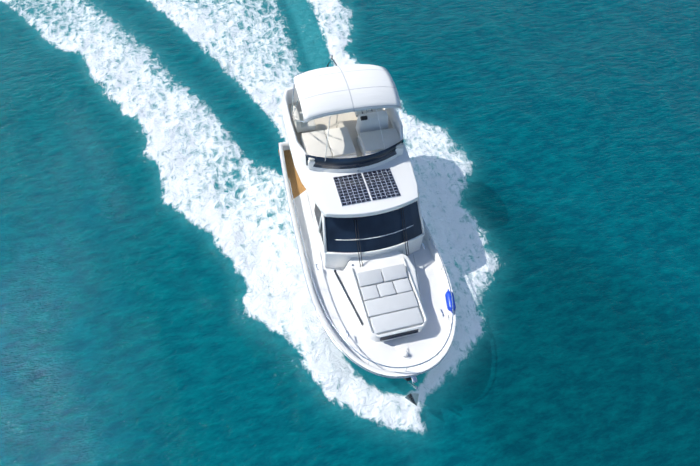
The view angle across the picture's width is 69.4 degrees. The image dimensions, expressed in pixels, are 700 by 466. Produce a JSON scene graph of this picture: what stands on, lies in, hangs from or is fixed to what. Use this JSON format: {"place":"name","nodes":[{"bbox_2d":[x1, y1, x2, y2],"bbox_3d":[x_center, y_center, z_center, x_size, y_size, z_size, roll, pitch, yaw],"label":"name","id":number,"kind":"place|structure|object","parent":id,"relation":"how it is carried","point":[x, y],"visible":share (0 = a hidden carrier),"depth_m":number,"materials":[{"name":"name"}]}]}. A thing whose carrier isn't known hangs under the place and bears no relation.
{"place":"outdoors","nodes":[
{"label":"outdoors","id":0,"kind":"place"},
{"bbox_2d":[0,0,699,465],"bbox_3d":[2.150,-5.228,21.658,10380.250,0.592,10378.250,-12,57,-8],"label":"sea water","id":1,"kind":"structure","parent":0,"point":[156,306],"depth_m":18.33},
{"bbox_3d":[0.422,0.561,17.447,4.400,2.370,10.000,-11,56,-10],"label":"hull","id":2,"kind":"object","parent":1,"relation":"in","visible":0},
{"bbox_2d":[278,144,455,378],"bbox_3d":[0.458,0.075,16.768,4.457,0.538,10.044,-11,56,-10],"label":"rub rail","id":3,"kind":"object","parent":2,"relation":"on","point":[322,322],"visible":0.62,"depth_m":14.54,"materials":[{"name":"silver metal"}]},
{"bbox_2d":[279,141,455,376],"bbox_3d":[0.455,0.117,16.827,4.400,0.875,10.000,-11,56,-10],"label":"gunwale","id":4,"kind":"object","parent":2,"relation":"attached to","point":[283,146],"visible":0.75,"depth_m":15.36,"materials":[{"name":"white plastic"}]},
{"bbox_2d":[288,178,453,369],"bbox_3d":[0.706,0.658,16.032,4.130,0.788,7.906,-11,56,-10],"label":"bow rail","id":5,"kind":"object","parent":4,"relation":"on","point":[437,354],"visible":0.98,"depth_m":14.76,"materials":[{"name":"silver metal"}]},
{"bbox_2d":[445,289,455,311],"bbox_3d":[3.009,2.043,15.155,0.260,0.260,0.800,-1,54,-4],"label":"fender","id":6,"kind":"object","parent":4,"relation":"attached to","point":[448,298],"visible":0.83,"depth_m":15.05,"materials":[{"name":"blue"}]},
{"bbox_2d":[292,190,448,371],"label":"deck","id":7,"kind":"structure","parent":2,"relation":"on","point":[427,342],"depth_m":15.30,"materials":[{"name":"white plastic"}]},
{"bbox_2d":[278,150,305,199],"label":"side deck","id":8,"kind":"structure","parent":7,"relation":"on","point":[298,187],"depth_m":18.76,"materials":[{"name":"brown wood"}]},
{"bbox_2d":[311,197,423,268],"bbox_3d":[0.294,-0.871,17.307,3.220,1.129,4.420,-11,56,-10],"label":"cabin","id":9,"kind":"object","parent":7,"relation":"on","point":[336,261],"visible":0.13,"depth_m":16.04,"materials":[{"name":"white plastic"}]},
{"bbox_2d":[282,105,418,217],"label":"cabin roof","id":10,"kind":"structure","parent":9,"relation":"on","point":[320,187],"depth_m":15.46,"materials":[{"name":"white plastic"}]},
{"bbox_2d":[301,134,356,168],"bbox_3d":[-0.690,-2.704,16.148,1.550,0.320,1.250,-11,56,-10],"label":"lounge base","id":11,"kind":"object","parent":10,"relation":"on","point":[311,164],"visible":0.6,"depth_m":15.78,"materials":[{"name":"white plastic"}]},
{"bbox_2d":[292,106,402,160],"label":"seat cushions","id":12,"kind":"object","parent":11,"relation":"on","point":[340,144],"visible":0.65,"depth_m":16.04,"materials":[{"name":"white leather"}]},
{"bbox_2d":[283,87,402,172],"bbox_3d":[-0.214,-3.570,16.659,3.580,0.640,3.700,-11,56,-10],"label":"flybridge","id":13,"kind":"object","parent":10,"relation":"on","point":[348,120],"visible":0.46,"depth_m":16.77,"materials":[{"name":"white plastic"}]},
{"bbox_2d":[291,64,401,127],"bbox_3d":[-0.185,-4.034,16.099,3.392,1.991,2.166,-11,56,-10],"label":"bimini frame","id":14,"kind":"object","parent":13,"relation":"attached to","point":[297,103],"visible":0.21,"depth_m":15.97,"materials":[{"name":"silver metal"}]},
{"bbox_2d":[294,64,400,121],"bbox_3d":[-0.150,-4.490,15.462,3.000,0.480,2.200,-11,56,-10],"label":"bimini canvas","id":15,"kind":"object","parent":14,"relation":"on","point":[329,91],"visible":1,"depth_m":15.13,"materials":[{"name":"white fabric"}]},
{"bbox_2d":[325,109,384,160],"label":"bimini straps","id":16,"kind":"object","parent":14,"relation":"attached to","point":[328,133],"visible":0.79,"depth_m":15.26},
{"bbox_2d":[305,140,402,168],"bbox_3d":[0.225,-2.367,15.775,3.174,0.390,0.544,-11,56,-10],"label":"flybridge windscreen","id":17,"kind":"object","parent":13,"relation":"on","point":[355,162],"visible":0.92,"depth_m":15.66,"materials":[{"name":"black glass"}]},
{"bbox_2d":[355,111,387,134],"bbox_3d":[0.745,-3.617,16.633,1.040,0.720,0.526,-11,56,-10],"label":"helm console cover","id":18,"kind":"object","parent":13,"relation":"on","point":[371,123],"visible":0.77,"depth_m":16.41,"materials":[{"name":"plastic"}]},
{"bbox_2d":[360,116,367,120],"bbox_3d":[0.446,-3.667,16.136,0.220,0.100,0.120,-11,56,-10],"label":"instrument pod","id":19,"kind":"object","parent":18,"relation":"on","point":[362,118],"visible":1,"depth_m":16.10,"materials":[{"name":"black plastic"}]},
{"bbox_2d":[333,173,370,205],"bbox_3d":[0.057,-1.338,15.429,0.900,0.018,1.160,-11,56,-10],"label":"solar panel","id":20,"kind":"object","parent":10,"relation":"on","point":[351,189],"visible":0.93,"depth_m":15.41,"materials":[{"name":"black glass"}]},
{"bbox_2d":[357,135,403,155],"bbox_3d":[0.975,-2.847,16.341,1.300,0.320,0.900,-11,56,-10],"label":"fly port base","id":21,"kind":"object","parent":10,"relation":"on","point":[399,151],"visible":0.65,"depth_m":16.14,"materials":[{"name":"white plastic"}]},
{"bbox_2d":[363,168,400,200],"bbox_3d":[0.971,-1.509,15.602,0.900,0.018,1.160,-11,56,-11],"label":"solar panel","id":22,"kind":"object","parent":10,"relation":"on","point":[381,184],"visible":0.93,"depth_m":15.58,"materials":[{"name":"glass"}]},
{"bbox_2d":[314,201,421,252],"bbox_3d":[0.343,-1.513,16.410,3.200,1.080,4.400,-11,56,-10],"label":"cabin glass","id":23,"kind":"object","parent":9,"relation":"on","point":[382,224],"visible":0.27,"depth_m":15.50,"materials":[{"name":"black glass"}]},
{"bbox_2d":[336,225,413,240],"bbox_3d":[0.798,0.056,15.573,2.514,0.030,0.224,-11,56,-10],"label":"dash band","id":24,"kind":"object","parent":23,"relation":"on","point":[375,237],"visible":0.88,"depth_m":15.50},
{"bbox_2d":[354,207,408,266],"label":"windshield wipers","id":25,"kind":"object","parent":23,"relation":"attached to","point":[359,239],"visible":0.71,"depth_m":15.53,"materials":[{"name":"black plastic"}]},
{"bbox_2d":[318,192,424,254],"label":"cabin frames","id":26,"kind":"structure","parent":9,"relation":"attached to","point":[322,219],"depth_m":15.57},
{"bbox_2d":[316,243,443,337],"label":"deck fittings","id":27,"kind":"object","parent":7,"relation":"on","point":[353,265],"visible":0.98,"depth_m":15.27,"materials":[{"name":"silver metal"}]},
{"bbox_2d":[338,250,423,341],"bbox_3d":[1.052,1.839,15.370,2.586,0.589,2.940,-11,56,-10],"label":"trunk","id":28,"kind":"object","parent":7,"relation":"on","point":[392,258],"visible":0.25,"depth_m":15.43,"materials":[{"name":"white plastic"}]},
{"bbox_2d":[334,270,362,324],"bbox_3d":[-0.055,1.907,15.189,0.052,0.149,2.037,-21,59,-13],"label":"trunk window","id":29,"kind":"structure","parent":28,"relation":"attached to","point":[346,293],"depth_m":15.20,"materials":[{"name":"black glass"}]},
{"bbox_2d":[350,257,427,337],"bbox_3d":[1.140,1.873,14.939,1.750,0.090,2.385,-11,56,-10],"label":"sunpad lip","id":30,"kind":"object","parent":28,"relation":"on","point":[393,332],"visible":0.96,"depth_m":14.66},
{"bbox_2d":[357,264,423,333],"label":"sunbed cushions","id":31,"kind":"object","parent":28,"relation":"on","point":[390,309],"visible":0.98,"depth_m":14.79,"materials":[{"name":"white fabric"}]},
{"bbox_2d":[380,329,418,340],"bbox_3d":[1.417,2.915,14.503,1.150,0.160,0.040,-11,44,-10],"label":"window","id":32,"kind":"structure","parent":28,"relation":"attached to","point":[399,334],"depth_m":14.48,"materials":[{"name":"black glass"}]},
{"bbox_2d":[393,338,408,349],"bbox_3d":[1.472,3.217,14.510,0.420,0.013,0.360,-11,56,-11],"label":"deck hatch","id":33,"kind":"object","parent":7,"relation":"on","point":[400,343],"visible":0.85,"depth_m":14.53,"materials":[{"name":"white plastic"}]},
{"bbox_2d":[399,348,410,360],"bbox_3d":[1.552,3.402,14.270,0.260,0.180,0.340,-11,56,-10],"label":"windlass","id":34,"kind":"object","parent":7,"relation":"on","point":[404,354],"visible":0.85,"depth_m":14.24,"materials":[{"name":"white metal"}]},
{"bbox_2d":[405,374,418,405],"bbox_3d":[1.766,4.351,14.053,0.394,0.927,0.733,10,57,6],"label":"anchor","id":35,"kind":"object","parent":7,"relation":"on","point":[412,398],"visible":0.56,"depth_m":14.22,"materials":[{"name":"silver metal"}]}
]}

